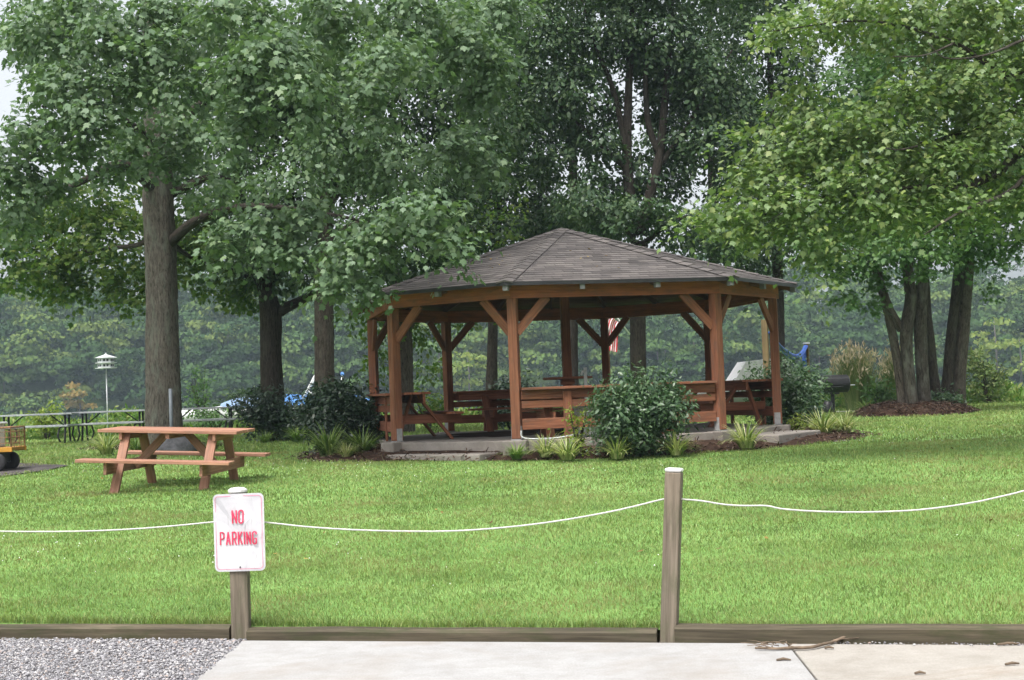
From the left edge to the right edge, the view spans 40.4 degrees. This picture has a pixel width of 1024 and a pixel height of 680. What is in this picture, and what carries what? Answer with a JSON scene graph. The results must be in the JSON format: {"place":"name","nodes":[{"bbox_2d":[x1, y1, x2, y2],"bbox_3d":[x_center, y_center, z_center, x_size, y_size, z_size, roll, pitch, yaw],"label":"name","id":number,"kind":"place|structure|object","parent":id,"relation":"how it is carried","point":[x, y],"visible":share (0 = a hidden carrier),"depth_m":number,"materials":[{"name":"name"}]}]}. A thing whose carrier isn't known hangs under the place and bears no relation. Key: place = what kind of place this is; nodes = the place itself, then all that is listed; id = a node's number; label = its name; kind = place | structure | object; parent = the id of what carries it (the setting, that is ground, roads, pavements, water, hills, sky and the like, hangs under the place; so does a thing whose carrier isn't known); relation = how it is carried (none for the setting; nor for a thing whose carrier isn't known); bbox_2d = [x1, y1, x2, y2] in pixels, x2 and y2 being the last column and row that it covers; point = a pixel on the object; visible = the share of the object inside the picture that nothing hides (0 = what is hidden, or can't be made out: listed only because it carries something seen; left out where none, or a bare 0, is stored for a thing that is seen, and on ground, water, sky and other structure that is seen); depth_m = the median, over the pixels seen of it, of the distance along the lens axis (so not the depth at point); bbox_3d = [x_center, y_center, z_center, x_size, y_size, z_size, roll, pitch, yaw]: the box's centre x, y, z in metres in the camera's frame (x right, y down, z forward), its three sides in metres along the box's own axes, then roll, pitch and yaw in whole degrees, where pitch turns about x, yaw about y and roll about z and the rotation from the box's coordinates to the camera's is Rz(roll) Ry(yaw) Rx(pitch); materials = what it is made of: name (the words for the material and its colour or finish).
{"place":"outdoors","nodes":[
{"label":"outdoors","id":0,"kind":"place"},
{"bbox_2d":[0,463,66,475],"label":"dark path","id":1,"kind":"structure","parent":0,"point":[24,467],"depth_m":22.44,"materials":[{"name":"grey asphalt"}]},
{"bbox_2d":[0,426,26,470],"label":"garden cart","id":2,"kind":"object","parent":1,"relation":"on","point":[9,458],"visible":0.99,"depth_m":22.46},
{"bbox_2d":[0,422,7,446],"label":"storage bin","id":3,"kind":"object","parent":2,"relation":"on","point":[2,436],"visible":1,"depth_m":22.51,"materials":[{"name":"white plastic"}]},
{"bbox_2d":[1,642,238,679],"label":"gravel ground","id":4,"kind":"structure","parent":0,"point":[112,663],"depth_m":7.74,"materials":[{"name":"grey gravel"}]},
{"bbox_2d":[0,624,231,641],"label":"landscape timber","id":5,"kind":"object","parent":4,"relation":"on","point":[139,631],"visible":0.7,"depth_m":8.44,"materials":[{"name":"brown wood"}]},
{"bbox_2d":[228,487,250,640],"bbox_3d":[-1.620,1.431,8.311,0.116,1.103,0.116,-2,-2,0],"label":"wooden post","id":6,"kind":"object","parent":4,"relation":"on","point":[240,597],"visible":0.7,"depth_m":8.26,"materials":[{"name":"brown wood"}]},
{"bbox_2d":[213,493,265,571],"bbox_3d":[-1.617,1.140,8.254,0.304,0.458,0.023,-2,-2,3],"label":"no parking sign","id":7,"kind":"object","parent":6,"relation":"attached to","point":[239,535],"visible":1,"depth_m":8.26,"materials":[{"name":"white metal"}]},
{"bbox_2d":[246,626,658,642],"bbox_3d":[-0.376,1.707,7.994,2.438,0.115,0.100,-3,-2,14],"label":"landscape timber","id":8,"kind":"object","parent":4,"relation":"on","point":[515,634],"visible":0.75,"depth_m":7.94,"materials":[{"name":"brown wood"}]},
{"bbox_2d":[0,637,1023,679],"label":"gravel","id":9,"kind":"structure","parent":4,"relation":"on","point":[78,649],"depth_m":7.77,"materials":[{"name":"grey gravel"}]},
{"bbox_2d":[660,467,683,642],"bbox_3d":[0.881,1.287,7.706,0.192,1.159,0.111,-2,-2,0],"label":"wooden post","id":10,"kind":"object","parent":4,"relation":"on","point":[671,551],"visible":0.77,"depth_m":7.67,"materials":[{"name":"brown wood"}]},
{"bbox_2d":[674,623,1023,645],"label":"landscape timber","id":11,"kind":"object","parent":4,"relation":"on","point":[949,634],"visible":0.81,"depth_m":7.40,"materials":[{"name":"brown wood"}]},
{"bbox_2d":[197,641,814,679],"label":"drive slab","id":12,"kind":"structure","parent":0,"point":[334,660],"depth_m":7.22,"materials":[{"name":"concrete"}]},
{"bbox_2d":[741,636,858,649],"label":"fallen branch","id":13,"kind":"object","parent":12,"relation":"on","point":[765,643],"visible":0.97,"depth_m":7.28,"materials":[{"name":"brown wood"}]},
{"bbox_2d":[0,305,1019,423],"bbox_3d":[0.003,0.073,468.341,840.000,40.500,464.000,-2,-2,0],"label":"hill","id":14,"kind":"structure","parent":0,"point":[48,385],"depth_m":260.08,"materials":[{"name":"green plant"}]},
{"bbox_2d":[59,381,97,415],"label":"tree","id":15,"kind":"object","parent":14,"relation":"on","point":[79,404],"visible":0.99,"depth_m":235.12,"materials":[{"name":"beige plant"}]},
{"bbox_2d":[452,351,486,400],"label":"pale tree","id":16,"kind":"object","parent":14,"relation":"on","point":[469,382],"visible":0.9,"depth_m":236.58,"materials":[{"name":"green plant"}]},
{"bbox_2d":[0,241,1023,421],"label":"wood","id":17,"kind":"object","parent":14,"relation":"on","point":[27,326],"visible":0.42,"depth_m":248.02,"materials":[{"name":"green plant"}]},
{"bbox_2d":[969,317,1021,371],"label":"pale tree","id":18,"kind":"object","parent":14,"relation":"on","point":[996,345],"visible":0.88,"depth_m":234.69,"materials":[{"name":"green plant"}]},
{"bbox_2d":[994,338,1023,382],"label":"pale tree","id":19,"kind":"object","parent":14,"relation":"on","point":[1018,358],"visible":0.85,"depth_m":234.68,"materials":[{"name":"green plant"}]},
{"bbox_2d":[0,400,1023,629],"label":"lawn","id":20,"kind":"structure","parent":0,"point":[624,594],"depth_m":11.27,"materials":[{"name":"plant"}]},
{"bbox_2d":[0,412,78,443],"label":"metal picnic table","id":21,"kind":"object","parent":20,"relation":"on","point":[62,425],"visible":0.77,"depth_m":36.20,"materials":[{"name":"metal"}]},
{"bbox_2d":[21,397,64,438],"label":"yellow shrub","id":22,"kind":"object","parent":20,"relation":"on","point":[47,431],"visible":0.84,"depth_m":41.85,"materials":[{"name":"green plant"}]},
{"bbox_2d":[83,432,119,453],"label":"strap plant","id":23,"kind":"object","parent":20,"relation":"on","point":[103,447],"visible":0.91,"depth_m":26.35,"materials":[{"name":"green plant"}]},
{"bbox_2d":[95,353,116,436],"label":"bird house","id":24,"kind":"structure","parent":20,"relation":"on","point":[105,361],"depth_m":40.89,"materials":[{"name":"metal"}]},
{"bbox_2d":[68,409,144,441],"bbox_3d":[-10.725,2.300,37.455,1.950,0.802,1.620,-2,-2,-3],"label":"metal picnic table","id":25,"kind":"object","parent":20,"relation":"on","point":[139,422],"visible":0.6,"depth_m":37.12,"materials":[{"name":"metal"}]},
{"bbox_2d":[98,405,144,435],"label":"shore shrub","id":26,"kind":"object","parent":20,"relation":"on","point":[125,418],"visible":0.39,"depth_m":42.97,"materials":[{"name":"green plant"}]},
{"bbox_2d":[129,438,149,449],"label":"strap plant","id":27,"kind":"object","parent":20,"relation":"on","point":[134,445],"visible":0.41,"depth_m":26.84,"materials":[{"name":"green plant"}]},
{"bbox_2d":[169,389,172,426],"bbox_3d":[-6.644,1.621,27.168,0.067,1.342,0.067,-2,-2,0],"label":"metal post","id":28,"kind":"object","parent":20,"relation":"on","point":[170,409],"visible":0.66,"depth_m":27.15,"materials":[{"name":"grey metal"}]},
{"bbox_2d":[75,426,270,493],"bbox_3d":[-4.318,1.552,17.951,1.971,0.820,1.799,0,-1,7],"label":"picnic table","id":29,"kind":"object","parent":20,"relation":"on","point":[148,460],"visible":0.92,"depth_m":17.69,"materials":[{"name":"brown wood"}]},
{"bbox_2d":[156,436,197,450],"bbox_3d":[-6.484,1.978,26.837,0.936,0.490,0.700,-2,-2,0],"label":"boulder","id":30,"kind":"object","parent":20,"relation":"on","point":[179,444],"visible":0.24,"depth_m":26.60,"materials":[{"name":"grey stone"}]},
{"bbox_2d":[181,365,217,426],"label":"shore shrub","id":31,"kind":"object","parent":20,"relation":"on","point":[196,388],"visible":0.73,"depth_m":40.88,"materials":[{"name":"green plant"}]},
{"bbox_2d":[182,406,232,427],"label":"boat","id":32,"kind":"object","parent":20,"relation":"on","point":[185,416],"visible":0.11,"depth_m":41.96,"materials":[{"name":"grey wood"}]},
{"bbox_2d":[182,407,237,427],"bbox_3d":[-8.203,2.192,36.955,1.900,0.802,1.620,-2,-2,-5],"label":"metal picnic table","id":33,"kind":"object","parent":20,"relation":"on","point":[231,422],"visible":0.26,"depth_m":36.60,"materials":[{"name":"metal"}]},
{"bbox_2d":[203,434,222,448],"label":"strap plant","id":34,"kind":"object","parent":20,"relation":"on","point":[218,442],"visible":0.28,"depth_m":26.92,"materials":[{"name":"green plant"}]},
{"bbox_2d":[193,404,236,427],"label":"shore shrub","id":35,"kind":"object","parent":20,"relation":"on","point":[211,414],"visible":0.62,"depth_m":39.77,"materials":[{"name":"green plant"}]},
{"bbox_2d":[220,397,260,426],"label":"boat","id":36,"kind":"object","parent":20,"relation":"on","point":[223,405],"visible":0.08,"depth_m":42.30,"materials":[{"name":"grey wood"}]},
{"bbox_2d":[95,0,398,436],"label":"maple tree","id":37,"kind":"object","parent":20,"relation":"on","point":[272,311],"visible":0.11,"depth_m":31.77,"materials":[{"name":"green plant"}]},
{"bbox_2d":[210,383,287,406],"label":"shore shrub","id":38,"kind":"object","parent":20,"relation":"on","point":[230,396],"visible":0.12,"depth_m":44.71,"materials":[{"name":"green plant"}]},
{"bbox_2d":[225,383,305,440],"bbox_3d":[-5.312,1.566,30.973,1.955,1.479,1.778,-4,-3,35],"label":"dark shrub","id":39,"kind":"object","parent":20,"relation":"on","point":[267,415],"visible":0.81,"depth_m":30.69,"materials":[{"name":"green plant"}]},
{"bbox_2d":[254,430,276,442],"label":"strap plant","id":40,"kind":"object","parent":20,"relation":"on","point":[264,438],"visible":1,"depth_m":29.39,"materials":[{"name":"green plant"}]},
{"bbox_2d":[0,0,552,443],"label":"maple tree","id":41,"kind":"object","parent":20,"relation":"on","point":[70,48],"visible":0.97,"depth_m":22.37,"materials":[{"name":"green plant"}]},
{"bbox_2d":[278,425,310,441],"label":"strap plant","id":42,"kind":"object","parent":20,"relation":"on","point":[293,434],"visible":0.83,"depth_m":28.85,"materials":[{"name":"green plant"}]},
{"bbox_2d":[284,376,313,408],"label":"boat","id":43,"kind":"object","parent":20,"relation":"on","point":[290,395],"visible":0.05,"depth_m":42.73,"materials":[{"name":"blue wood"}]},
{"bbox_2d":[279,399,320,440],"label":"dark shrub","id":44,"kind":"object","parent":20,"relation":"on","point":[294,419],"visible":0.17,"depth_m":29.89,"materials":[{"name":"green plant"}]},
{"bbox_2d":[280,0,535,390],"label":"maple tree","id":45,"kind":"object","parent":20,"relation":"on","point":[324,349],"visible":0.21,"depth_m":30.95,"materials":[{"name":"green plant"}]},
{"bbox_2d":[413,383,444,427],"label":"shore shrub","id":46,"kind":"object","parent":20,"relation":"on","point":[435,403],"visible":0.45,"depth_m":36.84,"materials":[{"name":"green plant"}]},
{"bbox_2d":[334,187,528,432],"bbox_3d":[-1.929,-1.284,35.234,5.042,7.353,4.807,-2,-2,0],"label":"maple tree","id":47,"kind":"object","parent":20,"relation":"on","point":[407,345],"visible":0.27,"depth_m":34.60,"materials":[{"name":"green plant"}]},
{"bbox_2d":[418,0,589,389],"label":"oak tree","id":48,"kind":"object","parent":20,"relation":"on","point":[530,228],"visible":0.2,"depth_m":38.67,"materials":[{"name":"green plant"}]},
{"bbox_2d":[0,375,1023,439],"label":"shore weeds","id":49,"kind":"object","parent":20,"relation":"on","point":[1017,393],"visible":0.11,"depth_m":42.42,"materials":[{"name":"green plant"}]},
{"bbox_2d":[2,425,1023,585],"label":"clover flowers","id":50,"kind":"object","parent":20,"relation":"on","point":[420,481],"visible":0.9,"depth_m":13.15,"materials":[{"name":"plant"}]},
{"bbox_2d":[477,366,553,429],"bbox_3d":[-0.053,1.312,29.473,1.890,1.513,1.524,-1,-3,-33],"label":"dark shrub","id":51,"kind":"object","parent":20,"relation":"on","point":[502,425],"visible":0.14,"depth_m":29.46,"materials":[{"name":"green plant"}]},
{"bbox_2d":[541,433,595,459],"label":"strap plant","id":52,"kind":"object","parent":20,"relation":"on","point":[563,451],"visible":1,"depth_m":19.57,"materials":[{"name":"green plant"}]},
{"bbox_2d":[284,422,880,461],"bbox_3d":[1.265,1.718,24.221,9.874,0.336,8.860,-2,-2,0],"label":"mulch bed","id":53,"kind":"object","parent":20,"relation":"on","point":[533,454],"visible":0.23,"depth_m":21.25,"materials":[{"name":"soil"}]},
{"bbox_2d":[293,420,365,456],"bbox_3d":[-2.953,1.580,22.547,1.586,0.616,1.329,-3,-2,8],"label":"strap plant","id":54,"kind":"object","parent":53,"relation":"on","point":[324,445],"visible":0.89,"depth_m":22.41,"materials":[{"name":"green plant"}]},
{"bbox_2d":[287,369,389,453],"bbox_3d":[-2.902,1.262,24.220,1.893,1.520,2.322,-2,-2,0],"label":"dark shrub","id":55,"kind":"object","parent":53,"relation":"on","point":[331,407],"visible":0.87,"depth_m":23.79,"materials":[{"name":"green plant"}]},
{"bbox_2d":[329,440,363,456],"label":"strap plant","id":56,"kind":"object","parent":53,"relation":"on","point":[347,452],"visible":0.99,"depth_m":21.88,"materials":[{"name":"green plant"}]},
{"bbox_2d":[337,424,385,450],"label":"strap plant","id":57,"kind":"object","parent":53,"relation":"on","point":[367,443],"visible":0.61,"depth_m":22.43,"materials":[{"name":"green plant"}]},
{"bbox_2d":[498,442,531,458],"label":"strap plant","id":58,"kind":"object","parent":53,"relation":"on","point":[515,453],"visible":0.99,"depth_m":20.00,"materials":[{"name":"green plant"}]},
{"bbox_2d":[526,431,564,457],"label":"strap plant","id":59,"kind":"object","parent":53,"relation":"on","point":[543,446],"visible":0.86,"depth_m":20.07,"materials":[{"name":"green plant"}]},
{"bbox_2d":[520,431,584,439],"bbox_3d":[0.592,1.380,20.411,0.940,0.140,0.019,-2,-2,0],"label":"hose","id":60,"kind":"object","parent":53,"relation":"on","point":[544,438],"visible":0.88,"depth_m":20.40,"materials":[{"name":"white plastic"}]},
{"bbox_2d":[547,401,593,457],"bbox_3d":[0.848,1.309,20.160,0.673,0.917,0.702,-2,-2,0],"label":"yellow shrub","id":61,"kind":"object","parent":53,"relation":"on","point":[581,440],"visible":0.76,"depth_m":20.15,"materials":[{"name":"green plant"}]},
{"bbox_2d":[579,360,710,457],"bbox_3d":[1.910,1.004,19.905,1.946,1.442,1.949,-2,-2,0],"label":"round shrub","id":62,"kind":"object","parent":53,"relation":"on","point":[640,413],"visible":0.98,"depth_m":19.55,"materials":[{"name":"green plant"}]},
{"bbox_2d":[658,429,697,454],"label":"strap plant","id":63,"kind":"object","parent":53,"relation":"on","point":[677,448],"visible":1,"depth_m":19.47,"materials":[{"name":"green plant"}]},
{"bbox_2d":[716,417,776,447],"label":"strap plant","id":64,"kind":"object","parent":53,"relation":"on","point":[744,440],"visible":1,"depth_m":20.16,"materials":[{"name":"green plant"}]},
{"bbox_2d":[743,348,839,424],"bbox_3d":[5.091,0.918,25.500,1.866,1.631,1.655,-2,-2,0],"label":"round shrub","id":65,"kind":"object","parent":53,"relation":"on","point":[801,395],"visible":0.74,"depth_m":25.21,"materials":[{"name":"green plant"}]},
{"bbox_2d":[786,407,810,429],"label":"yellow shrub","id":66,"kind":"object","parent":53,"relation":"on","point":[794,422],"visible":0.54,"depth_m":23.28,"materials":[{"name":"green plant"}]},
{"bbox_2d":[794,408,849,432],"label":"strap plant","id":67,"kind":"object","parent":53,"relation":"on","point":[825,426],"visible":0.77,"depth_m":22.84,"materials":[{"name":"green plant"}]},
{"bbox_2d":[821,408,866,432],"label":"strap plant","id":68,"kind":"object","parent":53,"relation":"on","point":[843,423],"visible":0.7,"depth_m":23.15,"materials":[{"name":"green plant"}]},
{"bbox_2d":[510,0,665,385],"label":"oak tree","id":69,"kind":"object","parent":20,"relation":"on","point":[574,339],"visible":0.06,"depth_m":45.88,"materials":[{"name":"green plant"}]},
{"bbox_2d":[348,228,846,460],"bbox_3d":[1.015,0.046,24.231,7.395,4.017,7.237,-2,-2,-12],"label":"gazebo","id":70,"kind":"object","parent":20,"relation":"on","point":[548,276],"visible":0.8,"depth_m":22.01,"materials":[{"name":"wood"}]},
{"bbox_2d":[580,367,587,398],"bbox_3d":[1.212,1.001,23.134,0.057,1.091,0.156,-4,-3,33],"label":"water tap","id":71,"kind":"object","parent":70,"relation":"on","point":[584,371],"visible":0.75,"depth_m":23.17,"materials":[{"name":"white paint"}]},
{"bbox_2d":[572,405,605,436],"bbox_3d":[1.235,1.243,21.366,0.600,0.470,0.600,-2,-2,0],"label":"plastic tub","id":72,"kind":"object","parent":70,"relation":"on","point":[578,410],"visible":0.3,"depth_m":21.16,"materials":[{"name":"grey plastic"}]},
{"bbox_2d":[589,434,640,458],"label":"strap plant","id":73,"kind":"object","parent":20,"relation":"on","point":[616,452],"visible":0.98,"depth_m":19.37,"materials":[{"name":"green plant"}]},
{"bbox_2d":[478,0,775,382],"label":"oak tree","id":74,"kind":"object","parent":20,"relation":"on","point":[644,54],"visible":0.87,"depth_m":36.00,"materials":[{"name":"green plant"}]},
{"bbox_2d":[632,0,868,380],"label":"oak tree","id":75,"kind":"object","parent":20,"relation":"on","point":[645,142],"visible":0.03,"depth_m":46.60,"materials":[{"name":"green plant"}]},
{"bbox_2d":[698,359,812,401],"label":"car","id":76,"kind":"object","parent":20,"relation":"on","point":[734,374],"visible":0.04,"depth_m":41.41,"materials":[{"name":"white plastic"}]},
{"bbox_2d":[733,357,783,424],"bbox_3d":[4.978,1.051,27.726,1.177,1.491,1.115,-3,-3,30],"label":"shore shrub","id":77,"kind":"object","parent":20,"relation":"on","point":[754,373],"visible":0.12,"depth_m":27.78,"materials":[{"name":"green plant"}]},
{"bbox_2d":[761,320,770,418],"bbox_3d":[5.578,0.734,30.486,0.130,2.360,0.130,-3,-2,22],"label":"square post","id":78,"kind":"object","parent":20,"relation":"on","point":[765,342],"visible":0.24,"depth_m":30.45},
{"bbox_2d":[803,342,809,373],"bbox_3d":[7.859,1.065,36.975,0.160,2.005,0.160,-2,-2,0],"label":"square post","id":79,"kind":"object","parent":20,"relation":"on","point":[807,352],"visible":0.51,"depth_m":36.94,"materials":[{"name":"metal"}]},
{"bbox_2d":[768,332,807,372],"bbox_3d":[6.675,0.338,33.719,0.176,0.902,6.886,-3,-2,19],"label":"hammock","id":80,"kind":"object","parent":79,"relation":"hanging from","point":[802,352],"visible":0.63,"depth_m":35.38,"materials":[{"name":"blue fabric"}]},
{"bbox_2d":[690,0,930,395],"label":"oak tree","id":81,"kind":"object","parent":20,"relation":"on","point":[769,78],"visible":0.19,"depth_m":39.44,"materials":[{"name":"green plant"}]},
{"bbox_2d":[822,401,833,412],"bbox_3d":[8.218,1.752,36.248,0.300,0.340,0.300,-2,-2,0],"label":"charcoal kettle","id":82,"kind":"object","parent":20,"relation":"on","point":[829,404],"visible":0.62,"depth_m":36.15,"materials":[{"name":"black metal"}]},
{"bbox_2d":[818,375,854,411],"bbox_3d":[8.515,1.462,36.336,0.933,1.105,0.538,-2,-2,-6],"label":"barrel grill","id":83,"kind":"object","parent":20,"relation":"on","point":[840,383],"visible":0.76,"depth_m":36.20,"materials":[{"name":"black metal"}]},
{"bbox_2d":[656,0,1023,326],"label":"maple tree","id":84,"kind":"object","parent":20,"relation":"on","point":[920,16],"visible":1,"depth_m":17.50,"materials":[{"name":"green plant"}]},
{"bbox_2d":[852,399,871,407],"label":"strap plant","id":85,"kind":"object","parent":20,"relation":"on","point":[860,404],"visible":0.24,"depth_m":35.91,"materials":[{"name":"green plant"}]},
{"bbox_2d":[851,375,896,405],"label":"shore shrub","id":86,"kind":"object","parent":20,"relation":"on","point":[884,395],"visible":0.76,"depth_m":33.84,"materials":[{"name":"green plant"}]},
{"bbox_2d":[848,399,981,416],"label":"tree mulch","id":87,"kind":"object","parent":20,"relation":"on","point":[890,410],"visible":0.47,"depth_m":31.48,"materials":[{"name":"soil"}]},
{"bbox_2d":[770,0,1023,403],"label":"maple tree","id":88,"kind":"object","parent":87,"relation":"on","point":[917,313],"visible":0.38,"depth_m":31.68,"materials":[{"name":"green plant"}]},
{"bbox_2d":[931,382,971,403],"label":"shore shrub","id":89,"kind":"object","parent":87,"relation":"on","point":[943,397],"visible":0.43,"depth_m":32.18,"materials":[{"name":"green plant"}]},
{"bbox_2d":[912,0,1023,402],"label":"maple tree","id":90,"kind":"object","parent":87,"relation":"on","point":[956,345],"visible":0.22,"depth_m":33.09,"materials":[{"name":"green plant"}]},
{"bbox_2d":[966,347,1012,402],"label":"shore shrub","id":91,"kind":"object","parent":20,"relation":"on","point":[992,380],"visible":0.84,"depth_m":41.85,"materials":[{"name":"green plant"}]},
{"bbox_2d":[0,0,1023,313],"label":"sky","id":92,"kind":"structure","parent":0,"point":[8,93],"materials":[{"name":"white"}]},
{"bbox_2d":[608,318,629,351],"bbox_3d":[2.493,-0.159,32.908,0.759,0.891,0.184,-1,-2,-24],"label":"flag","id":93,"kind":"object","parent":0,"point":[612,323],"visible":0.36,"depth_m":32.88,"materials":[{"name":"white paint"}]},
{"bbox_2d":[874,339,900,400],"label":"ornamental grass","id":94,"kind":"object","parent":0,"point":[889,371],"depth_m":39.80,"materials":[{"name":"green plant"}]},
{"bbox_2d":[791,644,1023,679],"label":"drive slab stained","id":95,"kind":"object","parent":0,"point":[895,662],"visible":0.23,"depth_m":6.84,"materials":[{"name":"concrete"}]},
{"bbox_2d":[997,642,1018,644],"bbox_3d":[2.546,1.557,7.155,0.111,0.018,0.028,-2,-2,0],"label":"stick","id":96,"kind":"object","parent":95,"relation":"on","point":[1006,643],"visible":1,"depth_m":7.14,"materials":[{"name":"brown wood"}]},
{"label":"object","id":97,"kind":"structure","parent":0,"visible":0},
{"bbox_2d":[75,441,223,449],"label":"mulch chips","id":98,"kind":"object","parent":97,"relation":"on","point":[139,444],"visible":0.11,"depth_m":29.85,"materials":[{"name":"brown wood"}]},
{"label":"pale path","id":99,"kind":"structure","parent":0,"visible":0},
{"bbox_2d":[826,338,885,410],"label":"ornamental grass","id":100,"kind":"object","parent":99,"relation":"on","point":[859,369],"depth_m":37.74,"materials":[{"name":"green plant"}]},
{"bbox_3d":[3.567,1.009,7.038,0.090,1.450,0.090,-2,-2,0],"label":"wooden post","id":101,"kind":"object","parent":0,"visible":0},
{"bbox_2d":[0,490,1023,531],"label":"rope","id":102,"kind":"object","parent":101,"relation":"attached to","point":[552,521],"visible":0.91,"depth_m":7.88,"materials":[{"name":"white fabric"}]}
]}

